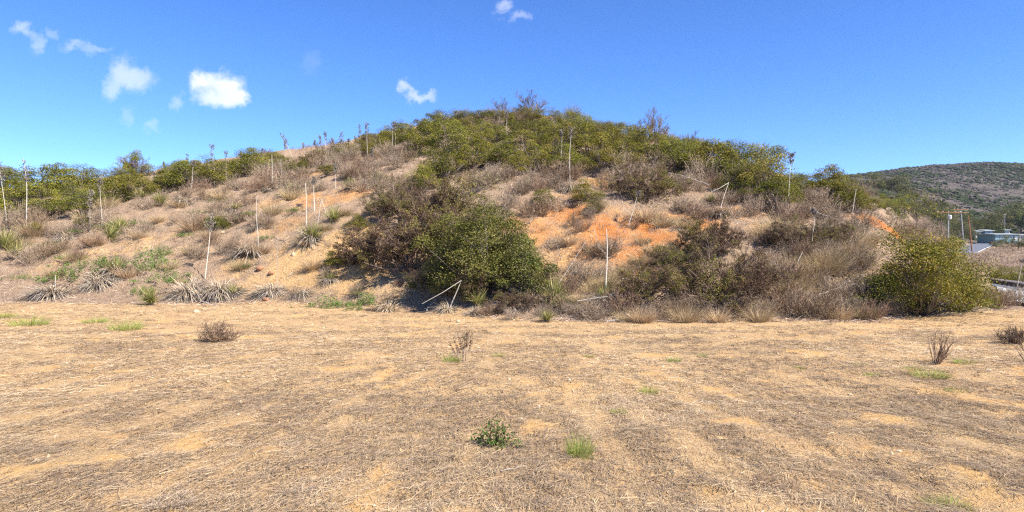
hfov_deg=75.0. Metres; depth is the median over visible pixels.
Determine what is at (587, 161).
green shrub
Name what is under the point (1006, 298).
twiggy shrub
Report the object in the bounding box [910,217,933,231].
twiggy shrub
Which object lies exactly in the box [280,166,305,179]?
twiggy shrub
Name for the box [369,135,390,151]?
green shrub
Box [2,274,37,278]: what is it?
green weed
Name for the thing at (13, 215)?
twiggy shrub
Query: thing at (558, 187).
twiggy shrub
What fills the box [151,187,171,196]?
twiggy shrub
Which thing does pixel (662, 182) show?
half dry shrub
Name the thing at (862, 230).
twiggy shrub
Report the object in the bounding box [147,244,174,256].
green weed
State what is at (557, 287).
yucca
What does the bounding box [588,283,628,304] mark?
yucca
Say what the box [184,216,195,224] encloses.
twiggy shrub
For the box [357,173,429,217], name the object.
half dry shrub
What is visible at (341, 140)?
yucca stalk
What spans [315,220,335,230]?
dry grass clump
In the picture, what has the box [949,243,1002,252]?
road
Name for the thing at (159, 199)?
yucca
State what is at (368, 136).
green shrub
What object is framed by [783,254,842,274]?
dry grass clump
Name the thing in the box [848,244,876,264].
twiggy shrub
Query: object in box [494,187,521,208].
twiggy shrub
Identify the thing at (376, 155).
twiggy shrub
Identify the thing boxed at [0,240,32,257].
yucca
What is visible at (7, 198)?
green shrub
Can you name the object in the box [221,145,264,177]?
green shrub
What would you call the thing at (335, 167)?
yucca stalk
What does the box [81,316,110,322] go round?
grass tuft
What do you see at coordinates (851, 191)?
green shrub
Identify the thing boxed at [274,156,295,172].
twiggy shrub
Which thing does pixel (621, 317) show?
dry grass clump
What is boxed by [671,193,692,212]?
twiggy shrub
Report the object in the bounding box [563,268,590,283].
twiggy shrub
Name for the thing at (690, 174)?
twiggy shrub
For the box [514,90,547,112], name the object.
bare shrub
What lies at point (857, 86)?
sky
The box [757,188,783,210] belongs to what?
twiggy shrub
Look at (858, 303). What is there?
twiggy shrub
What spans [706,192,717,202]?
yucca
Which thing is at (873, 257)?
twiggy shrub
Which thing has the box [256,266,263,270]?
rock
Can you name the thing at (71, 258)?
dry grass clump
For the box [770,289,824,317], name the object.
twiggy shrub
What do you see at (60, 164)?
green shrub
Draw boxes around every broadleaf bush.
[404,248,465,296]
[410,170,567,291]
[430,221,493,272]
[470,211,528,259]
[476,209,537,266]
[485,234,562,293]
[840,185,1012,319]
[846,271,932,310]
[917,248,981,289]
[942,277,1002,311]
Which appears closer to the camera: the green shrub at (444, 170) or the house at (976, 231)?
the green shrub at (444, 170)
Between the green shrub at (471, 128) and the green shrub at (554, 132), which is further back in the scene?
the green shrub at (471, 128)
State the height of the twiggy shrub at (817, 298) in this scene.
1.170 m
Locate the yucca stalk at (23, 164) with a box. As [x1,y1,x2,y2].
[21,159,30,222]
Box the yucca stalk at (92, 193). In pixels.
[87,189,94,207]
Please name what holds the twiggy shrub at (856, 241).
on the hillside
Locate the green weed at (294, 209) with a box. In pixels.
[286,206,305,211]
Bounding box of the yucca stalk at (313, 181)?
[310,176,317,210]
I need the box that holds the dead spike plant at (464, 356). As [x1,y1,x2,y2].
[448,329,473,362]
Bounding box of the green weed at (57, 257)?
[53,253,75,259]
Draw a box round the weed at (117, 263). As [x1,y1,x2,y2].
[77,254,139,283]
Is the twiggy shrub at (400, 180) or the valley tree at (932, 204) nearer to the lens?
the twiggy shrub at (400, 180)
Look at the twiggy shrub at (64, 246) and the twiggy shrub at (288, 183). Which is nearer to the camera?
the twiggy shrub at (64, 246)
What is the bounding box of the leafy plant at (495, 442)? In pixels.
[468,412,526,451]
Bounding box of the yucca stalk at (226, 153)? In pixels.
[224,151,229,178]
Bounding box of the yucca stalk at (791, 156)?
[786,152,795,207]
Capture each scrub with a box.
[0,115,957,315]
[833,161,1023,239]
[884,203,1023,281]
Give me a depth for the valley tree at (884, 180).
333.07 m
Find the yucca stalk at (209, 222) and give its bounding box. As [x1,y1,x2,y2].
[204,213,215,278]
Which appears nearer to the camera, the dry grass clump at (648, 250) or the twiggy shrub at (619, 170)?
the dry grass clump at (648, 250)
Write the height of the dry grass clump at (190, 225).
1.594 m
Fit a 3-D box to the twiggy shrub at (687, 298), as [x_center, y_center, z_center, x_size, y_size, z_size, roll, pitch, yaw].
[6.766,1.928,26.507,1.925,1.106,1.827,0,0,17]
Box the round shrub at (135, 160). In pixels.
[111,149,156,177]
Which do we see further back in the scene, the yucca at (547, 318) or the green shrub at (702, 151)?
the green shrub at (702, 151)
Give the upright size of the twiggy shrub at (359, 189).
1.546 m
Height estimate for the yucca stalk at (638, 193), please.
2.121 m
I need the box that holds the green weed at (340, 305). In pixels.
[326,303,345,308]
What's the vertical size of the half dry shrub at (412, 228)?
4.490 m
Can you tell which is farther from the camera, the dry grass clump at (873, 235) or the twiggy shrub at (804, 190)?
the twiggy shrub at (804, 190)
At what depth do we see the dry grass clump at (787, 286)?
27.83 m
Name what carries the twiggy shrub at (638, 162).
on the hillside
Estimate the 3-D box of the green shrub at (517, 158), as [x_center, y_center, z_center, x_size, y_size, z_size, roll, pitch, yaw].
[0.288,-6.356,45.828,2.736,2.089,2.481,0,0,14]
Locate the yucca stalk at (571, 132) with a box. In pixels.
[567,125,574,179]
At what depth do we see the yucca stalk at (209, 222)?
38.56 m
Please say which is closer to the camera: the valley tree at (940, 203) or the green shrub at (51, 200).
the green shrub at (51, 200)
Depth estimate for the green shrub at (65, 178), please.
60.73 m
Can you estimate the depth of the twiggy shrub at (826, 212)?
37.30 m
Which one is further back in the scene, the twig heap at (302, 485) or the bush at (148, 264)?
the bush at (148, 264)
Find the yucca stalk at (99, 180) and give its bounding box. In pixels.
[97,173,103,225]
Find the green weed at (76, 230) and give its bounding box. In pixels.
[52,228,86,232]
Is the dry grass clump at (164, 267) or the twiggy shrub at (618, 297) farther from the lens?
the dry grass clump at (164, 267)
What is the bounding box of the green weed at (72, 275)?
[31,261,103,282]
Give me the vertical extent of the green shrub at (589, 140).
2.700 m
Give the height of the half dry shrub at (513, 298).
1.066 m
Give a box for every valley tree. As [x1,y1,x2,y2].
[860,171,886,187]
[873,174,902,189]
[877,173,914,194]
[886,206,909,219]
[894,191,917,212]
[899,190,921,199]
[907,202,932,221]
[916,196,936,207]
[918,200,941,216]
[927,205,958,226]
[930,221,959,241]
[933,200,955,217]
[940,233,963,246]
[942,203,973,222]
[942,228,969,242]
[949,220,975,235]
[959,213,977,224]
[964,230,981,238]
[970,218,991,229]
[975,214,1006,232]
[982,206,1008,224]
[986,211,1015,228]
[989,239,1005,248]
[995,199,1023,222]
[997,204,1019,228]
[997,234,1016,244]
[1007,204,1023,232]
[1007,236,1023,250]
[1015,211,1023,228]
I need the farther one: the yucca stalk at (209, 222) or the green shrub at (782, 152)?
the green shrub at (782, 152)
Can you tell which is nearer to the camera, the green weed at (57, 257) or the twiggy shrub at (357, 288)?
the twiggy shrub at (357, 288)
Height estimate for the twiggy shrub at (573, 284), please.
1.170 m
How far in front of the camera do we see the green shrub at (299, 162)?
59.16 m
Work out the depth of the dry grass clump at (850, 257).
29.98 m
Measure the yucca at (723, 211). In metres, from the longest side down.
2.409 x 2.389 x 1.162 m
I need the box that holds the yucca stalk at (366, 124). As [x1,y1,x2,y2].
[365,122,368,154]
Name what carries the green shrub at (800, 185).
on the hillside
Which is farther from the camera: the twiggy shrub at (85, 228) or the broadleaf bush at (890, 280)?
the twiggy shrub at (85, 228)
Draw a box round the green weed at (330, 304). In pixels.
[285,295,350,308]
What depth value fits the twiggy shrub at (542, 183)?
40.48 m
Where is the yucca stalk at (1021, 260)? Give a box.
[1015,258,1023,293]
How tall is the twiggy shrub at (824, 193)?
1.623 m
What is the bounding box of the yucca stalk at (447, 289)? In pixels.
[422,280,461,311]
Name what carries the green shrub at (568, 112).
on the hillside
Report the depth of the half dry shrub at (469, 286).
29.00 m
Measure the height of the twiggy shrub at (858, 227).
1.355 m
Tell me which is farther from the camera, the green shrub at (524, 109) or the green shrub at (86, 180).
the green shrub at (524, 109)
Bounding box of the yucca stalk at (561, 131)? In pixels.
[559,127,564,167]
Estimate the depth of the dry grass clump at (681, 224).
33.72 m
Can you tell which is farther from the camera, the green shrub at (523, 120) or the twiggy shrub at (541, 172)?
the green shrub at (523, 120)
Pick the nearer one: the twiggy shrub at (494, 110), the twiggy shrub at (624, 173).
the twiggy shrub at (624, 173)
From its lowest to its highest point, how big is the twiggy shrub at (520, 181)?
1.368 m
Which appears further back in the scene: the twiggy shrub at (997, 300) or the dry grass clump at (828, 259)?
the twiggy shrub at (997, 300)
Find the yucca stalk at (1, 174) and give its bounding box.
[0,161,7,228]
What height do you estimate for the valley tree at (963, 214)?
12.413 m
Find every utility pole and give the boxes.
[937,211,960,240]
[954,209,968,243]
[968,216,972,250]
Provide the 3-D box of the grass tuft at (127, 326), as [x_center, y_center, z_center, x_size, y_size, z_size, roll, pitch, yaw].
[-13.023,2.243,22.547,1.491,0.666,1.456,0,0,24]
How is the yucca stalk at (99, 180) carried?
on the hillside
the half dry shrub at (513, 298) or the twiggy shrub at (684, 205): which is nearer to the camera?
the half dry shrub at (513, 298)
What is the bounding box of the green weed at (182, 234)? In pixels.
[172,231,193,236]
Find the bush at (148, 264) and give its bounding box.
[108,244,176,271]
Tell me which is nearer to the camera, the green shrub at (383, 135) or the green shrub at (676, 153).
the green shrub at (676, 153)
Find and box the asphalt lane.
[992,283,1023,290]
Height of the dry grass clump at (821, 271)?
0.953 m
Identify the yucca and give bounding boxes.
[0,226,23,248]
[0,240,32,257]
[0,281,75,301]
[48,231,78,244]
[68,270,129,295]
[100,220,120,241]
[104,214,139,232]
[125,188,151,200]
[134,284,165,304]
[150,191,170,204]
[159,272,223,303]
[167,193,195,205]
[185,277,245,303]
[212,237,270,261]
[214,283,249,302]
[222,203,244,214]
[238,281,289,300]
[248,222,266,231]
[262,184,274,190]
[276,219,333,253]
[278,287,315,301]
[316,272,341,286]
[322,204,343,222]
[334,177,359,188]
[347,288,365,300]
[368,298,402,312]
[432,301,459,314]
[461,305,481,316]
[463,288,490,305]
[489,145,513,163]
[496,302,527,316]
[532,307,560,321]
[536,273,574,302]
[544,292,578,313]
[555,179,579,192]
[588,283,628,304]
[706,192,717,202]
[709,207,736,217]
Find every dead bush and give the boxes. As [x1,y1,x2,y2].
[195,318,243,342]
[926,330,953,364]
[990,324,1023,343]
[1011,336,1023,360]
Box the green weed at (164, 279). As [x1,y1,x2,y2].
[129,267,192,282]
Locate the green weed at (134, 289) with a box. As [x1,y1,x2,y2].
[127,286,155,293]
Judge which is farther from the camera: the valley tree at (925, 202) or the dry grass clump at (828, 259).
the valley tree at (925, 202)
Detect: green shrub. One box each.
[0,163,66,198]
[0,164,35,198]
[0,181,55,215]
[0,193,18,218]
[12,182,78,215]
[20,222,44,231]
[36,162,85,190]
[44,167,103,200]
[46,187,108,213]
[62,163,114,189]
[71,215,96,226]
[82,175,138,202]
[103,166,137,182]
[105,172,158,199]
[133,174,173,193]
[150,173,183,192]
[155,160,176,176]
[160,163,189,183]
[162,158,205,187]
[174,164,210,178]
[184,154,235,185]
[202,215,231,230]
[217,158,240,176]
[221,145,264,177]
[236,158,269,170]
[244,145,273,167]
[263,151,285,166]
[270,154,296,165]
[279,161,308,173]
[293,154,314,167]
[299,149,329,159]
[316,164,337,175]
[321,250,347,266]
[327,146,343,161]
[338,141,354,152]
[342,213,371,229]
[351,136,375,156]
[357,133,379,142]
[366,129,394,145]
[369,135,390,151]
[374,123,406,143]
[392,118,414,138]
[394,117,444,154]
[399,160,443,189]
[411,140,480,179]
[412,108,449,127]
[416,120,449,140]
[427,112,473,154]
[442,109,478,130]
[445,131,495,168]
[448,124,479,143]
[466,109,500,124]
[468,128,500,152]
[473,119,489,134]
[475,120,510,141]
[477,138,527,165]
[486,110,514,125]
[494,119,524,136]
[494,129,553,159]
[499,150,535,174]
[501,106,534,121]
[514,117,533,130]
[519,118,562,143]
[521,139,559,171]
[524,106,550,121]
[527,122,591,157]
[530,186,556,207]
[536,116,561,133]
[545,106,564,123]
[546,141,591,169]
[556,107,588,130]
[558,130,620,162]
[559,107,595,143]
[569,177,605,201]
[574,148,630,171]
[575,117,598,133]
[581,195,608,212]
[584,120,620,147]
[597,122,640,154]
[598,121,624,141]
[602,138,646,168]
[617,123,643,144]
[623,128,653,149]
[627,126,684,163]
[650,135,702,171]
[655,135,686,151]
[674,134,705,152]
[677,138,743,174]
[690,141,723,161]
[697,140,771,179]
[707,138,742,160]
[711,161,763,194]
[720,142,798,177]
[731,140,802,196]
[736,174,806,208]
[786,171,811,195]
[796,172,813,184]
[797,163,854,200]
[814,172,846,188]
[819,173,869,209]
[835,192,879,212]
[859,196,895,210]
[872,193,901,208]
[889,196,910,212]
[948,290,988,311]
[986,271,1001,278]
[990,264,1020,279]
[998,266,1023,281]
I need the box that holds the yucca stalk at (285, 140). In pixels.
[280,133,293,159]
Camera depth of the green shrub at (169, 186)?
61.15 m
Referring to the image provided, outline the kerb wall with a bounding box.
[987,277,1023,287]
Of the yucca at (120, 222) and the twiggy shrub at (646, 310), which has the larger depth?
the yucca at (120, 222)
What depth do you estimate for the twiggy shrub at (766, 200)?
37.66 m
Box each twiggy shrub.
[0,203,24,229]
[0,204,23,228]
[6,201,48,226]
[8,240,47,264]
[17,205,59,227]
[29,238,63,257]
[38,222,61,236]
[43,220,75,236]
[44,235,78,252]
[57,220,75,233]
[66,246,90,258]
[74,218,101,231]
[77,230,104,247]
[84,201,114,223]
[99,213,119,225]
[116,223,145,239]
[132,193,159,209]
[134,217,156,232]
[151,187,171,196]
[168,212,183,223]
[170,184,195,197]
[174,188,191,198]
[179,239,213,259]
[181,205,203,220]
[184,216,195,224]
[187,177,213,190]
[191,169,225,187]
[194,186,216,199]
[194,209,210,226]
[199,230,224,245]
[202,199,223,211]
[207,200,230,213]
[210,207,229,217]
[211,235,235,255]
[216,184,232,194]
[220,171,247,189]
[221,236,239,251]
[222,191,242,206]
[223,208,245,225]
[224,205,255,220]
[234,176,249,188]
[239,158,264,175]
[239,176,268,192]
[240,192,261,204]
[243,211,263,224]
[246,171,273,192]
[249,160,273,181]
[255,165,280,185]
[255,210,275,228]
[260,158,282,175]
[268,167,295,188]
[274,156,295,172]
[275,172,306,193]
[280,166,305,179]
[280,167,312,183]
[290,145,324,168]
[294,166,313,176]
[299,175,312,186]
[303,141,331,156]
[306,175,327,192]
[308,155,326,166]
[309,156,331,171]
[316,150,334,166]
[319,265,339,278]
[323,153,337,163]
[324,152,349,169]
[325,137,347,153]
[330,144,355,161]
[334,156,348,166]
[336,158,353,179]
[337,159,359,179]
[340,144,361,160]
[342,165,360,180]
[344,175,376,192]
[346,280,367,294]
[347,160,373,179]
[348,151,371,169]
[357,135,376,148]
[357,165,389,184]
[360,156,379,169]
[361,163,379,177]
[361,169,398,194]
[361,202,381,213]
[363,148,379,160]
[364,198,384,214]
[373,138,396,157]
[373,154,385,166]
[374,183,399,210]
[380,151,399,164]
[384,152,408,167]
[384,174,405,190]
[387,142,411,157]
[387,187,426,211]
[393,278,405,285]
[394,173,420,193]
[395,145,416,162]
[396,132,417,148]
[465,165,485,185]
[471,159,503,188]
[472,300,494,316]
[479,163,520,182]
[479,199,498,211]
[480,159,501,181]
[485,115,504,128]
[486,105,505,119]
[488,304,505,315]
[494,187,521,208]
[502,107,529,123]
[502,163,518,180]
[502,305,520,319]
[508,181,534,195]
[510,174,535,192]
[512,291,538,310]
[515,195,545,217]
[516,163,546,182]
[523,174,554,191]
[525,104,540,121]
[527,193,554,217]
[534,269,562,288]
[534,303,556,315]
[536,167,556,177]
[539,155,579,183]
[539,290,577,310]
[543,170,565,189]
[543,188,571,211]
[544,234,567,248]
[547,265,566,276]
[551,177,574,191]
[551,270,580,295]
[557,161,584,181]
[558,303,575,314]
[562,105,581,118]
[563,212,581,225]
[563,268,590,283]
[564,257,586,273]
[566,257,605,285]
[567,296,611,321]
[569,216,593,231]
[569,301,594,315]
[576,236,606,255]
[580,203,600,218]
[588,197,609,212]
[589,261,614,277]
[593,143,632,171]
[593,166,613,178]
[593,170,625,191]
[594,228,625,257]
[598,283,641,314]
[599,304,617,316]
[608,162,635,178]
[609,160,647,183]
[621,152,647,169]
[623,300,650,314]
[625,221,639,227]
[627,182,651,194]
[636,158,654,177]
[636,298,673,318]
[649,156,677,172]
[651,293,693,315]
[655,128,676,139]
[655,213,668,220]
[658,297,681,316]
[660,155,679,172]
[661,291,705,313]
[670,171,686,186]
[671,172,695,188]
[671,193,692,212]
[673,172,695,192]
[677,190,708,214]
[679,148,724,180]
[681,166,709,183]
[685,202,712,219]
[688,292,718,316]
[690,288,722,311]
[692,174,711,191]
[698,187,738,206]
[699,169,724,188]
[701,203,719,218]
[705,298,732,316]
[711,188,740,206]
[713,284,750,313]
[717,158,754,191]
[718,199,747,218]
[726,291,762,317]
[731,187,752,202]
[736,184,758,204]
[740,187,757,202]
[740,195,766,215]
[742,192,774,211]
[747,302,773,317]
[751,296,780,317]
[752,231,769,244]
[752,249,791,282]
[752,288,787,315]
[753,276,779,295]
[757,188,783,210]
[757,193,774,209]
[759,230,782,244]
[761,192,802,218]
[764,189,787,200]
[766,258,797,280]
[766,270,812,314]
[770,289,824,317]
[771,241,797,257]
[773,229,810,249]
[774,203,806,224]
[778,260,818,282]
[785,235,819,259]
[789,202,812,218]
[790,198,824,218]
[791,179,814,200]
[792,287,842,319]
[796,200,820,216]
[798,289,833,314]
[799,186,825,200]
[799,186,837,207]
[801,185,831,197]
[801,195,826,210]
[802,287,821,302]
[804,184,835,201]
[809,242,833,257]
[809,265,834,288]
[810,190,851,219]
[810,215,843,235]
[811,236,836,252]
[814,272,856,299]
[815,296,846,315]
[816,202,842,217]
[817,233,844,248]
[818,212,849,224]
[818,244,856,265]
[823,285,854,304]
[828,289,860,312]
[831,217,854,233]
[834,229,876,250]
[834,258,863,275]
[836,219,869,235]
[838,295,880,313]
[840,271,877,302]
[844,206,883,229]
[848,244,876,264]
[851,222,870,237]
[852,254,876,271]
[853,177,879,198]
[853,298,892,320]
[854,247,881,266]
[869,292,907,316]
[891,221,916,238]
[894,220,918,233]
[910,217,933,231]
[914,213,944,225]
[914,223,950,242]
[983,284,1006,308]
[989,286,1022,308]
[996,286,1019,304]
[1001,282,1023,301]
[1002,286,1023,306]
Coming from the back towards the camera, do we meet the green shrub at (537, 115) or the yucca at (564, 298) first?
the green shrub at (537, 115)
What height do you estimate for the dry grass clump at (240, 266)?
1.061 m
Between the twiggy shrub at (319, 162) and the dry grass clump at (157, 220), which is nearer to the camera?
the dry grass clump at (157, 220)
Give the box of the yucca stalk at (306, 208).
[305,183,306,231]
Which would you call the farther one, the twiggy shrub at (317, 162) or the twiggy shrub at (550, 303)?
the twiggy shrub at (317, 162)
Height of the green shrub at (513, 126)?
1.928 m
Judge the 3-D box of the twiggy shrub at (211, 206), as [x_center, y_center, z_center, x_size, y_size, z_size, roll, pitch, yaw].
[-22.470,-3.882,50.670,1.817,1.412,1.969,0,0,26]
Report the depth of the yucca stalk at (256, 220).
40.04 m
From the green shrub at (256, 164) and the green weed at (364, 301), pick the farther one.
the green shrub at (256, 164)
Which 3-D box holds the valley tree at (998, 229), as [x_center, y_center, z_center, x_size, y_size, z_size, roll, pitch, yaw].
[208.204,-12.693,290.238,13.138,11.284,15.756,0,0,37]
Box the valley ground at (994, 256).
[856,197,1023,310]
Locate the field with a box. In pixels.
[0,300,1023,511]
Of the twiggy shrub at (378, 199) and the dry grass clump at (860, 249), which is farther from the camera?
the twiggy shrub at (378, 199)
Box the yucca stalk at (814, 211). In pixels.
[811,207,825,239]
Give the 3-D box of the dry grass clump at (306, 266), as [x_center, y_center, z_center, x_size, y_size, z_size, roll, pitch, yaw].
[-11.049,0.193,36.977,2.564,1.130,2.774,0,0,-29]
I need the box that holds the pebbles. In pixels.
[3,229,1023,511]
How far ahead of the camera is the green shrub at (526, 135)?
50.63 m
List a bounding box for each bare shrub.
[491,97,513,114]
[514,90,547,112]
[633,106,669,140]
[686,130,700,142]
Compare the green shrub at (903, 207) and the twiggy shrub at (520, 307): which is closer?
the twiggy shrub at (520, 307)
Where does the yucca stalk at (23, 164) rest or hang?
on the hillside
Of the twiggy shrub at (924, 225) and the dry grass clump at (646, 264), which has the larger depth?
the twiggy shrub at (924, 225)
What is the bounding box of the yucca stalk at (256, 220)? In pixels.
[256,200,258,244]
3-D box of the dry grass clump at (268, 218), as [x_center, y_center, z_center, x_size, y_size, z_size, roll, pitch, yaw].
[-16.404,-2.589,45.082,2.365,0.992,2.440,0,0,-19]
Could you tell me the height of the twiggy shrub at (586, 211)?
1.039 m
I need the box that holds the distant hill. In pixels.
[830,164,1023,243]
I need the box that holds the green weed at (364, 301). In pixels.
[345,289,387,307]
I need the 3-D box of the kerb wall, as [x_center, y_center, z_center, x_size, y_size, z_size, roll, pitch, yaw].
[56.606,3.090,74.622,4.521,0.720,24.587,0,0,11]
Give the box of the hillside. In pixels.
[0,114,963,322]
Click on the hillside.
(285, 261)
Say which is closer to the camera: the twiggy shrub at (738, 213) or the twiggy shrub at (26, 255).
the twiggy shrub at (738, 213)
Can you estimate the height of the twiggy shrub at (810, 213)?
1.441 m
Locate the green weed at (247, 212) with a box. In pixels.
[225,210,254,214]
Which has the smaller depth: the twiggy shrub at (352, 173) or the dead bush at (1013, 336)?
the dead bush at (1013, 336)
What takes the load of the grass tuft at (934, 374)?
on the field
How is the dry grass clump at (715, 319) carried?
on the field
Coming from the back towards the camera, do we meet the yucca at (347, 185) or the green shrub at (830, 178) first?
the green shrub at (830, 178)
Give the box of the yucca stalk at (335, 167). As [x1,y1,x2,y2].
[333,164,337,187]
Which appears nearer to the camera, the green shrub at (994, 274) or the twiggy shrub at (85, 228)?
the twiggy shrub at (85, 228)
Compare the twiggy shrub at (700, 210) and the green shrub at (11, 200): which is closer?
the twiggy shrub at (700, 210)
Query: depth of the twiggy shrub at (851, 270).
29.78 m
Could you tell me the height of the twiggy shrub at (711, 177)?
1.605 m
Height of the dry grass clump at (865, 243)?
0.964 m
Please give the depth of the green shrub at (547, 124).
65.92 m
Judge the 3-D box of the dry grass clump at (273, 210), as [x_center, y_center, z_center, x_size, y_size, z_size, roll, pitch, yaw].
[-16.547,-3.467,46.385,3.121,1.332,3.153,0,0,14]
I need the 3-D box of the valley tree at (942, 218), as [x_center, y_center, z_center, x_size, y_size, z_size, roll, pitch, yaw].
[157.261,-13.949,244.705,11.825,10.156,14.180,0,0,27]
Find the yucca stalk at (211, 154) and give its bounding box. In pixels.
[209,143,214,185]
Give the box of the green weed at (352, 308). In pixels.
[342,306,364,311]
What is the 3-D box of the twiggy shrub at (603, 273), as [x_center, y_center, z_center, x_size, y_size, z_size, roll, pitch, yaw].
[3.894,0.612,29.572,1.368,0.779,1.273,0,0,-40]
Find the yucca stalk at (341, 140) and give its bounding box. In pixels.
[338,131,344,157]
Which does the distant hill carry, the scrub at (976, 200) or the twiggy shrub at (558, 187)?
the scrub at (976, 200)
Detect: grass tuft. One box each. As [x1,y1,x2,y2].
[0,311,18,317]
[2,312,53,326]
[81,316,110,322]
[105,315,147,330]
[439,353,462,362]
[561,425,596,458]
[580,452,594,460]
[608,408,625,414]
[637,385,660,394]
[665,355,681,362]
[862,372,882,376]
[902,366,924,371]
[907,366,960,379]
[913,492,979,511]
[942,386,969,392]
[952,357,978,363]
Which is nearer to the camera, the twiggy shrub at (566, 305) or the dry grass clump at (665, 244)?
the twiggy shrub at (566, 305)
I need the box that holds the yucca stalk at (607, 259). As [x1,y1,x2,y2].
[605,229,607,283]
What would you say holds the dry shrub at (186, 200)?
on the hillside
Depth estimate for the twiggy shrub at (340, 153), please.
62.45 m
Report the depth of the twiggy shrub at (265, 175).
55.55 m
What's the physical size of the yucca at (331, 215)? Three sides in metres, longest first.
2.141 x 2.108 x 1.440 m
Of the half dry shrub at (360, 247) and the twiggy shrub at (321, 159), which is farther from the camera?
the twiggy shrub at (321, 159)
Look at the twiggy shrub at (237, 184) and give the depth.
56.70 m
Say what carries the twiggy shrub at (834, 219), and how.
on the hillside
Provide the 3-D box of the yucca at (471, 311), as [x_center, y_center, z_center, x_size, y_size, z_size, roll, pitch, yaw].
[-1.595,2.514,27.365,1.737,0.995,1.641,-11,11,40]
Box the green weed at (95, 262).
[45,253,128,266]
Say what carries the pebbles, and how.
on the field
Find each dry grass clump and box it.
[0,225,38,242]
[9,219,60,236]
[11,236,36,246]
[25,218,53,226]
[38,263,70,277]
[54,249,91,261]
[65,208,99,223]
[79,231,111,245]
[92,193,123,207]
[106,261,145,277]
[123,228,151,238]
[144,212,169,222]
[157,257,184,269]
[165,199,191,207]
[171,211,208,230]
[175,243,199,254]
[192,226,225,238]
[202,186,236,199]
[218,212,241,222]
[225,256,255,269]
[245,241,277,253]
[255,212,276,224]
[257,198,290,215]
[277,184,308,199]
[293,238,312,245]
[294,254,326,269]
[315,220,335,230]
[329,205,355,215]
[556,233,582,244]
[565,290,596,303]
[577,277,610,293]
[584,272,622,289]
[589,276,621,286]
[605,268,632,279]
[607,260,638,275]
[612,307,640,321]
[616,255,645,269]
[623,245,653,265]
[623,305,661,322]
[624,202,667,220]
[631,238,680,255]
[632,233,653,244]
[641,252,669,262]
[645,212,681,227]
[652,239,678,250]
[662,302,708,322]
[671,214,697,227]
[702,305,737,322]
[736,303,778,321]
[741,226,769,236]
[743,218,778,239]
[747,215,796,231]
[755,250,795,265]
[759,281,800,295]
[760,212,807,228]
[768,278,810,292]
[773,253,805,267]
[781,270,815,287]
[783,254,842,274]
[786,280,818,290]
[790,263,827,285]
[795,236,832,253]
[797,245,844,266]
[797,250,850,270]
[799,263,838,279]
[801,243,863,265]
[801,265,830,280]
[802,253,861,272]
[806,256,845,274]
[807,279,845,296]
[810,242,868,262]
[813,303,858,320]
[823,236,878,255]
[832,241,864,251]
[841,227,880,247]
[841,236,877,249]
[844,301,887,319]
[845,250,871,267]
[848,266,880,284]
[852,224,891,242]
[857,230,882,246]
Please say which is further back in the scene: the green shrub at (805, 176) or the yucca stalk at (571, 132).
the green shrub at (805, 176)
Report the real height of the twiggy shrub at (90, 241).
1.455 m
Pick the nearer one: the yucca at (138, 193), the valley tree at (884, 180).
the yucca at (138, 193)
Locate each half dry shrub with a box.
[328,217,407,265]
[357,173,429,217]
[359,199,466,276]
[399,173,485,224]
[401,262,459,290]
[406,204,478,256]
[429,261,507,302]
[492,288,541,312]
[494,219,537,242]
[602,256,693,307]
[603,148,693,202]
[644,242,709,278]
[656,227,781,318]
[669,212,752,262]
[736,249,806,290]
[756,213,830,246]
[806,218,857,241]
[845,273,912,304]
[896,285,943,315]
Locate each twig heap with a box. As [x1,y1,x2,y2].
[137,486,210,511]
[271,479,325,498]
[370,481,428,499]
[727,469,787,490]
[865,468,914,483]
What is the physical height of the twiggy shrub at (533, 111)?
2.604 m
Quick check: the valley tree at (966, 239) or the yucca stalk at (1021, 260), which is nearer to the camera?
the yucca stalk at (1021, 260)
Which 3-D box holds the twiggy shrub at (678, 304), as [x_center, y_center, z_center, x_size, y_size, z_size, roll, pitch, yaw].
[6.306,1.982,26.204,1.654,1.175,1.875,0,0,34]
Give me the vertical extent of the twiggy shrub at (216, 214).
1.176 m
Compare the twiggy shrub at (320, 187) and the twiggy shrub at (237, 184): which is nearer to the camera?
the twiggy shrub at (320, 187)
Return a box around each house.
[965,230,982,236]
[977,233,1020,242]
[978,230,994,233]
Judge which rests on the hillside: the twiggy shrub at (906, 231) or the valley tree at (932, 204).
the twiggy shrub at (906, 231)
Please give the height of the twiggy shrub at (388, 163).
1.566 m
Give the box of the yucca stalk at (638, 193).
[628,189,641,226]
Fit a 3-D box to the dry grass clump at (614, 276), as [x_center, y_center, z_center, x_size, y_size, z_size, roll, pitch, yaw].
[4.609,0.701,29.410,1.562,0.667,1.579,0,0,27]
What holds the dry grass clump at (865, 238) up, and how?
on the hillside
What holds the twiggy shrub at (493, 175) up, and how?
on the hillside
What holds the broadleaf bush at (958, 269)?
on the hillside
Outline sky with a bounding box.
[0,0,1023,185]
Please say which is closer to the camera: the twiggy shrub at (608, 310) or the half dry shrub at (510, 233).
the twiggy shrub at (608, 310)
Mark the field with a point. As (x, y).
(973, 490)
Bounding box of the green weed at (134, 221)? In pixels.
[109,218,153,224]

